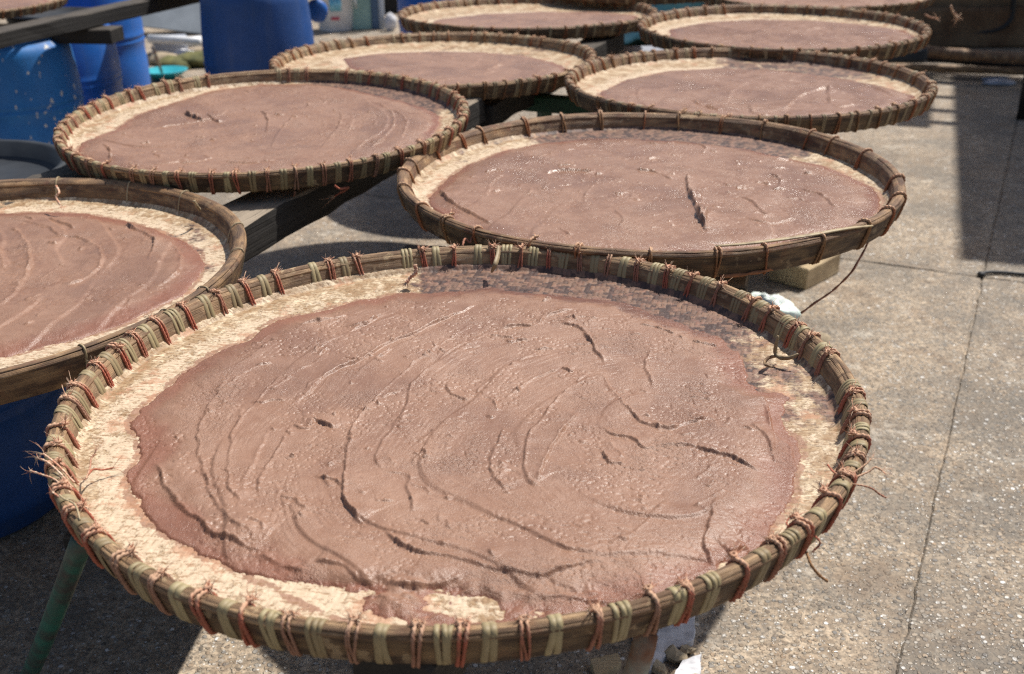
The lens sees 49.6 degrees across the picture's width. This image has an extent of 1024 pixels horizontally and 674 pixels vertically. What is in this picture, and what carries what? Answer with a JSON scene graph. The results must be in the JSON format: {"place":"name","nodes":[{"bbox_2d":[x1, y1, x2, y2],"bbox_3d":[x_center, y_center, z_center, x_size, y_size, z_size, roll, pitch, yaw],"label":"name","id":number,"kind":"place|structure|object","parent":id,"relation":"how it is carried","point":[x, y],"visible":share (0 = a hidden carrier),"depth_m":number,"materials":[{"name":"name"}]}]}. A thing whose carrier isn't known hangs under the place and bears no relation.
{"place":"outdoors","nodes":[
{"label":"outdoors","id":0,"kind":"place"},
{"bbox_2d":[308,0,327,21],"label":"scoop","id":1,"kind":"object","parent":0,"point":[318,10],"visible":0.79,"depth_m":5.69,"materials":[{"name":"blue plastic"}]},
{"bbox_2d":[0,0,1023,673],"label":"ground","id":2,"kind":"structure","parent":0,"point":[904,346],"depth_m":2.50,"materials":[{"name":"concrete"}]},
{"bbox_2d":[0,387,65,537],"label":"barrel","id":3,"kind":"object","parent":2,"relation":"on","point":[25,501],"visible":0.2,"depth_m":2.30,"materials":[{"name":"blue plastic"}]},
{"bbox_2d":[0,23,83,144],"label":"barrel","id":4,"kind":"object","parent":2,"relation":"on","point":[41,93],"visible":0.53,"depth_m":4.70,"materials":[{"name":"blue plastic"}]},
{"bbox_2d":[0,24,123,44],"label":"timber block","id":5,"kind":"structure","parent":4,"relation":"on","point":[107,34],"depth_m":4.73,"materials":[{"name":"brown wood"}]},
{"bbox_2d":[6,7,122,105],"bbox_3d":[-2.155,-1.255,5.347,0.526,0.596,0.526,-1,24,0],"label":"barrel","id":6,"kind":"object","parent":2,"relation":"on","point":[99,68],"visible":0.24,"depth_m":5.20,"materials":[{"name":"blue plastic"}]},
{"bbox_2d":[0,0,199,48],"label":"support beam","id":7,"kind":"structure","parent":2,"relation":"on","point":[46,27],"depth_m":4.67,"materials":[{"name":"brown wood"}]},
{"bbox_2d":[0,0,67,19],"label":"bamboo tray","id":8,"kind":"object","parent":7,"relation":"on","point":[30,10],"visible":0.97,"depth_m":4.59,"materials":[{"name":"brown wicker"}]},
{"bbox_2d":[0,0,50,9],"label":"shrimp paste","id":9,"kind":"object","parent":8,"relation":"in","point":[7,4],"visible":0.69,"depth_m":4.85,"materials":[{"name":"food"}]},
{"bbox_2d":[63,0,150,88],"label":"barrel","id":10,"kind":"object","parent":2,"relation":"on","point":[132,54],"visible":0.24,"depth_m":5.78,"materials":[{"name":"blue plastic"}]},
{"bbox_2d":[151,46,163,73],"bbox_3d":[-2.062,-1.602,6.453,0.020,0.296,0.708,-7,25,-13],"label":"stick","id":11,"kind":"object","parent":2,"relation":"on","point":[157,59],"visible":0.86,"depth_m":6.44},
{"bbox_2d":[148,52,176,64],"bbox_3d":[-2.261,-1.813,7.252,0.222,0.105,0.179,-1,24,0],"label":"rubble","id":12,"kind":"object","parent":2,"relation":"on","point":[152,59],"visible":0.38,"depth_m":7.21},
{"bbox_2d":[149,66,187,80],"bbox_3d":[-2.121,-1.610,6.794,0.270,0.055,0.270,-1,24,0],"label":"bowl","id":13,"kind":"object","parent":2,"relation":"on","point":[170,72],"visible":0.86,"depth_m":6.83,"materials":[{"name":"teal plastic"}]},
{"bbox_2d":[152,34,187,52],"bbox_3d":[-2.340,-2.000,7.596,0.220,0.110,0.200,-6,25,-10],"label":"crate","id":14,"kind":"object","parent":2,"relation":"on","point":[168,48],"visible":0.4,"depth_m":7.51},
{"bbox_2d":[147,34,201,45],"bbox_3d":[-2.242,-1.977,7.383,0.417,0.055,0.068,8,26,19],"label":"white pipe","id":15,"kind":"object","parent":14,"relation":"on","point":[178,40],"visible":0.92,"depth_m":7.36,"materials":[{"name":"plastic"}]},
{"bbox_2d":[141,3,200,33],"bbox_3d":[-2.623,-2.585,8.301,0.850,0.620,0.013,4,-15,-15],"label":"leaning sheet","id":16,"kind":"object","parent":2,"relation":"on","point":[184,19],"visible":0.22,"depth_m":8.27,"materials":[{"name":"grey metal"}]},
{"bbox_2d":[156,55,192,69],"bbox_3d":[-2.154,-1.744,7.089,0.220,0.107,0.208,-1,24,0],"label":"rubble","id":17,"kind":"object","parent":2,"relation":"on","point":[170,60],"visible":0.59,"depth_m":7.04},
{"bbox_2d":[173,49,190,54],"bbox_3d":[-2.182,-1.884,7.413,0.197,0.083,0.148,-1,24,0],"label":"rubble","id":18,"kind":"object","parent":2,"relation":"on","point":[179,51],"visible":0.35,"depth_m":7.36,"materials":[{"name":"white paint"}]},
{"bbox_2d":[177,51,204,67],"bbox_3d":[-2.054,-1.780,7.161,0.276,0.126,0.235,-1,24,0],"label":"rubble","id":19,"kind":"object","parent":2,"relation":"on","point":[194,59],"visible":0.51,"depth_m":7.09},
{"bbox_2d":[193,47,202,50],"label":"rubble","id":20,"kind":"object","parent":2,"relation":"on","point":[198,49],"visible":0.28,"depth_m":7.54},
{"bbox_2d":[200,0,313,74],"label":"barrel","id":21,"kind":"object","parent":2,"relation":"on","point":[244,35],"visible":0.43,"depth_m":4.82,"materials":[{"name":"blue plastic"}]},
{"bbox_2d":[318,0,356,31],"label":"bucket","id":22,"kind":"object","parent":2,"relation":"on","point":[339,17],"visible":0.94,"depth_m":8.30,"materials":[{"name":"white plastic"}]},
{"bbox_2d":[20,531,658,673],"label":"trestle","id":23,"kind":"object","parent":2,"relation":"on","point":[638,661],"visible":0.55,"depth_m":1.37,"materials":[{"name":"green paint"}]},
{"bbox_2d":[353,661,468,673],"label":"support beam","id":24,"kind":"structure","parent":23,"relation":"on","point":[361,667],"depth_m":1.00,"materials":[{"name":"brown wood"}]},
{"bbox_2d":[22,239,892,668],"bbox_3d":[-0.064,0.069,1.409,0.993,0.091,0.997,-1,24,0],"label":"bamboo tray","id":25,"kind":"object","parent":24,"relation":"on","point":[90,453],"visible":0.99,"depth_m":1.29,"materials":[{"name":"wicker"}]},
{"bbox_2d":[126,287,800,624],"bbox_3d":[-0.055,0.091,1.381,0.840,0.021,0.841,7,26,17],"label":"shrimp paste","id":26,"kind":"object","parent":25,"relation":"in","point":[511,453],"visible":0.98,"depth_m":1.28,"materials":[{"name":"brown food"}]},
{"bbox_2d":[397,108,906,313],"bbox_3d":[0.267,-0.255,2.268,0.999,0.231,0.998,-1,24,0],"label":"bamboo tray","id":27,"kind":"object","parent":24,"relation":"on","point":[421,178],"visible":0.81,"depth_m":2.31,"materials":[{"name":"wicker"}]},
{"bbox_2d":[429,138,880,250],"bbox_3d":[0.276,-0.309,2.221,0.902,0.035,0.830,-1,24,0],"label":"shrimp paste","id":28,"kind":"object","parent":27,"relation":"in","point":[637,194],"visible":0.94,"depth_m":2.16,"materials":[{"name":"brown food"}]},
{"bbox_2d":[564,46,937,134],"bbox_3d":[0.644,-0.702,3.060,1.003,0.076,1.005,-1,24,0],"label":"bamboo tray","id":29,"kind":"object","parent":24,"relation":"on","point":[586,82],"visible":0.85,"depth_m":3.21,"materials":[{"name":"brown wicker"}]},
{"bbox_2d":[600,68,914,115],"bbox_3d":[0.656,-0.669,3.020,0.860,0.026,0.788,-1,24,0],"label":"shrimp paste","id":30,"kind":"object","parent":29,"relation":"in","point":[723,91],"visible":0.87,"depth_m":3.00,"materials":[{"name":"brown food"}]},
{"bbox_2d":[352,0,371,29],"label":"pale green board","id":31,"kind":"object","parent":2,"relation":"on","point":[362,16],"visible":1,"depth_m":8.39,"materials":[{"name":"green"}]},
{"bbox_2d":[370,0,379,28],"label":"slate blue board","id":32,"kind":"object","parent":2,"relation":"on","point":[374,14],"visible":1,"depth_m":8.41,"materials":[{"name":"blue"}]},
{"bbox_2d":[378,0,384,29],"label":"pale pipe","id":33,"kind":"object","parent":2,"relation":"on","point":[381,15],"visible":1,"depth_m":8.37,"materials":[{"name":"grey paint"}]},
{"bbox_2d":[384,12,396,30],"bbox_3d":[-0.914,-2.370,8.355,0.095,0.150,0.099,-1,24,0],"label":"rubble","id":34,"kind":"object","parent":2,"relation":"on","point":[390,22],"visible":1,"depth_m":8.32,"materials":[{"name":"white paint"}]},
{"bbox_2d":[384,0,397,12],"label":"brown board","id":35,"kind":"object","parent":2,"relation":"on","point":[391,6],"visible":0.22,"depth_m":9.19,"materials":[{"name":"brown wood"}]},
{"bbox_2d":[397,0,445,33],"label":"barrel","id":36,"kind":"object","parent":2,"relation":"on","point":[402,4],"visible":0.06,"depth_m":5.93,"materials":[{"name":"blue plastic"}]},
{"bbox_2d":[0,100,1023,673],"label":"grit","id":37,"kind":"object","parent":2,"relation":"on","point":[728,610],"visible":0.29,"depth_m":2.11,"materials":[{"name":"grey gravel"}]},
{"bbox_2d":[524,93,591,116],"bbox_3d":[0.403,-0.495,3.610,0.742,0.612,0.337,8,26,19],"label":"trestle","id":38,"kind":"object","parent":2,"relation":"on","point":[545,104],"visible":0.14,"depth_m":3.43,"materials":[{"name":"green paint"}]},
{"bbox_2d":[474,34,623,127],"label":"support beam","id":39,"kind":"structure","parent":38,"relation":"on","point":[498,110],"depth_m":3.35,"materials":[{"name":"brown wood"}]},
{"bbox_2d":[269,31,596,100],"bbox_3d":[-0.246,-0.878,3.523,1.031,0.075,1.028,-1,23,0],"label":"bamboo tray","id":40,"kind":"object","parent":39,"relation":"on","point":[334,53],"visible":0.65,"depth_m":3.77,"materials":[{"name":"brown wicker"}]},
{"bbox_2d":[343,51,567,84],"bbox_3d":[-0.164,-0.859,3.523,0.599,0.027,0.820,-15,28,-29],"label":"shrimp paste","id":41,"kind":"object","parent":40,"relation":"in","point":[458,67],"visible":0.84,"depth_m":3.52,"materials":[{"name":"brown food"}]},
{"bbox_2d":[398,0,657,39],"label":"bamboo tray","id":42,"kind":"object","parent":39,"relation":"on","point":[420,17],"visible":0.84,"depth_m":4.61,"materials":[{"name":"brown wicker"}]},
{"bbox_2d":[432,12,637,27],"bbox_3d":[0.092,-1.271,4.448,0.872,0.021,0.596,-1,23,0],"label":"shrimp paste","id":43,"kind":"object","parent":42,"relation":"in","point":[528,19],"visible":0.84,"depth_m":4.44,"materials":[{"name":"brown food"}]},
{"bbox_2d":[403,244,749,291],"bbox_3d":[0.109,0.134,2.220,0.706,0.604,0.153,6,25,14],"label":"trestle","id":44,"kind":"object","parent":2,"relation":"on","point":[740,283],"visible":0.02,"depth_m":2.01,"materials":[{"name":"brown wood"}]},
{"bbox_2d":[590,653,620,673],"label":"wood offcut","id":45,"kind":"object","parent":2,"relation":"on","point":[608,664],"visible":1,"depth_m":1.94,"materials":[{"name":"brown wood"}]},
{"bbox_2d":[624,39,648,45],"bbox_3d":[0.920,-2.204,7.719,0.340,0.300,0.240,-6,25,-10],"label":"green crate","id":46,"kind":"object","parent":2,"relation":"on","point":[637,42],"visible":0.14,"depth_m":7.65,"materials":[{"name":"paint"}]},
{"bbox_2d":[615,46,663,54],"bbox_3d":[0.449,-1.142,4.457,0.420,0.019,0.160,0,28,3],"label":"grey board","id":47,"kind":"object","parent":2,"relation":"on","point":[629,49],"visible":0.02,"depth_m":4.47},
{"bbox_2d":[651,659,667,673],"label":"stone","id":48,"kind":"object","parent":2,"relation":"on","point":[658,667],"visible":0.99,"depth_m":1.93,"materials":[{"name":"grey stone"}]},
{"bbox_2d":[632,616,695,673],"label":"broken plaster","id":49,"kind":"object","parent":2,"relation":"on","point":[677,637],"visible":0.4,"depth_m":2.00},
{"bbox_2d":[624,2,704,43],"bbox_3d":[1.092,-2.187,7.433,0.750,0.418,0.501,-1,24,0],"label":"tarp","id":50,"kind":"object","parent":2,"relation":"on","point":[630,37],"visible":0.13,"depth_m":7.28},
{"bbox_2d":[664,644,687,663],"bbox_3d":[0.294,0.565,1.963,0.047,0.026,0.034,19,31,37],"label":"stone","id":51,"kind":"object","parent":2,"relation":"on","point":[674,654],"visible":0.99,"depth_m":1.96,"materials":[{"name":"grey stone"}]},
{"bbox_2d":[680,644,695,654],"bbox_3d":[0.313,0.560,1.981,0.025,0.017,0.024,18,30,36],"label":"stone","id":52,"kind":"object","parent":2,"relation":"on","point":[687,649],"visible":0.99,"depth_m":1.98,"materials":[{"name":"grey stone"}]},
{"bbox_2d":[675,654,701,673],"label":"broken plaster","id":53,"kind":"object","parent":2,"relation":"on","point":[691,665],"visible":1,"depth_m":1.93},
{"bbox_2d":[751,292,801,317],"bbox_3d":[0.779,-0.100,3.363,0.196,0.065,0.124,7,25,16],"label":"plastic bag","id":54,"kind":"object","parent":2,"relation":"on","point":[788,307],"visible":0.48,"depth_m":3.34,"materials":[{"name":"white plastic"}]},
{"bbox_2d":[769,254,840,289],"bbox_3d":[0.962,-0.233,3.644,0.142,0.074,0.210,21,32,40],"label":"wooden block","id":55,"kind":"object","parent":2,"relation":"on","point":[805,276],"depth_m":3.58,"materials":[{"name":"brown wood"}]},
{"bbox_2d":[820,332,830,344],"bbox_3d":[0.858,0.017,3.134,0.089,0.063,0.069,-1,24,0],"label":"stone","id":56,"kind":"object","parent":2,"relation":"on","point":[825,337],"visible":0.13,"depth_m":3.12,"materials":[{"name":"beige stone"}]},
{"bbox_2d":[704,0,959,26],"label":"bamboo tray","id":57,"kind":"object","parent":2,"relation":"on","point":[914,5],"visible":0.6,"depth_m":4.37,"materials":[{"name":"brown wicker"}]},
{"bbox_2d":[578,0,703,4],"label":"bamboo tray","id":58,"kind":"object","parent":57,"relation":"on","point":[647,2],"visible":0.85,"depth_m":4.66,"materials":[{"name":"brown wicker"}]},
{"bbox_2d":[731,0,913,6],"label":"shrimp paste","id":59,"kind":"object","parent":57,"relation":"in","point":[839,3],"visible":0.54,"depth_m":4.57,"materials":[{"name":"brown food"}]},
{"bbox_2d":[704,0,1023,47],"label":"stained wall","id":60,"kind":"structure","parent":2,"relation":"on","point":[975,16],"depth_m":7.36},
{"bbox_2d":[932,0,1016,33],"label":"wall hose","id":61,"kind":"object","parent":60,"relation":"attached to","point":[1011,17],"depth_m":7.33,"materials":[{"name":"black rubber"}]},
{"bbox_2d":[878,47,927,62],"bbox_3d":[2.156,-1.582,6.188,0.300,0.090,0.120,2,24,5],"label":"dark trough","id":62,"kind":"object","parent":2,"relation":"on","point":[920,56],"visible":0.41,"depth_m":6.14,"materials":[{"name":"black plastic"}]},
{"bbox_2d":[890,63,1023,74],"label":"bamboo pole","id":63,"kind":"object","parent":2,"relation":"on","point":[941,68],"visible":0.45,"depth_m":6.48,"materials":[{"name":"brown wood"}]},
{"bbox_2d":[925,57,1023,67],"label":"black pipe","id":64,"kind":"object","parent":63,"relation":"on","point":[953,61],"visible":0.43,"depth_m":6.51,"materials":[{"name":"rubber"}]},
{"bbox_2d":[926,45,1023,63],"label":"bamboo pole","id":65,"kind":"object","parent":2,"relation":"on","point":[977,55],"visible":0.84,"depth_m":6.33,"materials":[{"name":"brown wood"}]},
{"bbox_2d":[981,76,1009,79],"bbox_3d":[2.824,-1.509,6.471,0.177,0.029,0.070,-1,24,0],"label":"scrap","id":66,"kind":"object","parent":2,"relation":"on","point":[992,77],"visible":0.65,"depth_m":6.46,"materials":[{"name":"grey"}]},
{"bbox_2d":[982,78,1016,85],"bbox_3d":[2.788,-1.460,6.348,0.207,0.037,0.111,-1,24,0],"label":"scrap","id":67,"kind":"object","parent":2,"relation":"on","point":[1000,82],"visible":1,"depth_m":6.32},
{"bbox_2d":[977,270,1023,276],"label":"rubber hose","id":68,"kind":"object","parent":2,"relation":"on","point":[981,273],"visible":1,"depth_m":3.64,"materials":[{"name":"black rubber"}]},
{"bbox_2d":[1016,76,1023,119],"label":"short post","id":69,"kind":"object","parent":2,"relation":"on","point":[1020,114],"visible":1,"depth_m":5.56,"materials":[{"name":"brown wood"}]},
{"bbox_2d":[637,1,931,59],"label":"bamboo tray","id":70,"kind":"object","parent":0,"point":[654,29],"visible":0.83,"depth_m":4.07,"materials":[{"name":"brown wicker"}]},
{"bbox_2d":[669,19,914,48],"bbox_3d":[0.967,-1.059,3.879,0.858,0.017,0.750,-1,24,0],"label":"shrimp paste","id":71,"kind":"object","parent":70,"relation":"in","point":[804,34],"visible":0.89,"depth_m":3.87,"materials":[{"name":"brown food"}]},
{"bbox_3d":[-1.377,-0.103,2.838,0.506,0.551,0.506,-1,24,0],"label":"barrel","id":72,"kind":"object","parent":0,"visible":0},
{"bbox_2d":[0,139,66,179],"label":"basin","id":73,"kind":"object","parent":72,"relation":"on","point":[22,159],"visible":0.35,"depth_m":2.90,"materials":[{"name":"black plastic"}]},
{"bbox_3d":[-0.903,-0.192,2.284,0.607,0.034,0.303,3,25,8],"label":"cross board","id":74,"kind":"object","parent":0,"visible":0},
{"bbox_2d":[0,165,89,207],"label":"support beam","id":75,"kind":"structure","parent":74,"relation":"on","point":[65,171],"depth_m":2.43,"materials":[{"name":"brown wood"}]},
{"bbox_2d":[0,176,246,404],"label":"bamboo tray","id":76,"kind":"object","parent":75,"relation":"on","point":[212,232],"visible":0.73,"depth_m":2.05,"materials":[{"name":"wicker"}]},
{"bbox_2d":[0,212,205,357],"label":"shrimp paste","id":77,"kind":"object","parent":76,"relation":"in","point":[65,277],"visible":0.99,"depth_m":1.85,"materials":[{"name":"brown food"}]},
{"bbox_2d":[188,97,485,262],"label":"support beam","id":78,"kind":"structure","parent":74,"relation":"on","point":[268,219],"depth_m":2.27,"materials":[{"name":"brown wood"}]},
{"bbox_2d":[52,64,469,203],"bbox_3d":[-0.572,-0.488,2.613,0.949,0.118,0.949,-1,26,0],"label":"bamboo tray","id":79,"kind":"object","parent":78,"relation":"on","point":[74,130],"visible":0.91,"depth_m":2.61,"materials":[{"name":"wicker"}]},
{"bbox_2d":[78,84,439,172],"bbox_3d":[-0.572,-0.502,2.613,0.824,0.026,0.859,-1,26,0],"label":"shrimp paste","id":80,"kind":"object","parent":79,"relation":"in","point":[256,128],"visible":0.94,"depth_m":2.56,"materials":[{"name":"food"}]}
]}

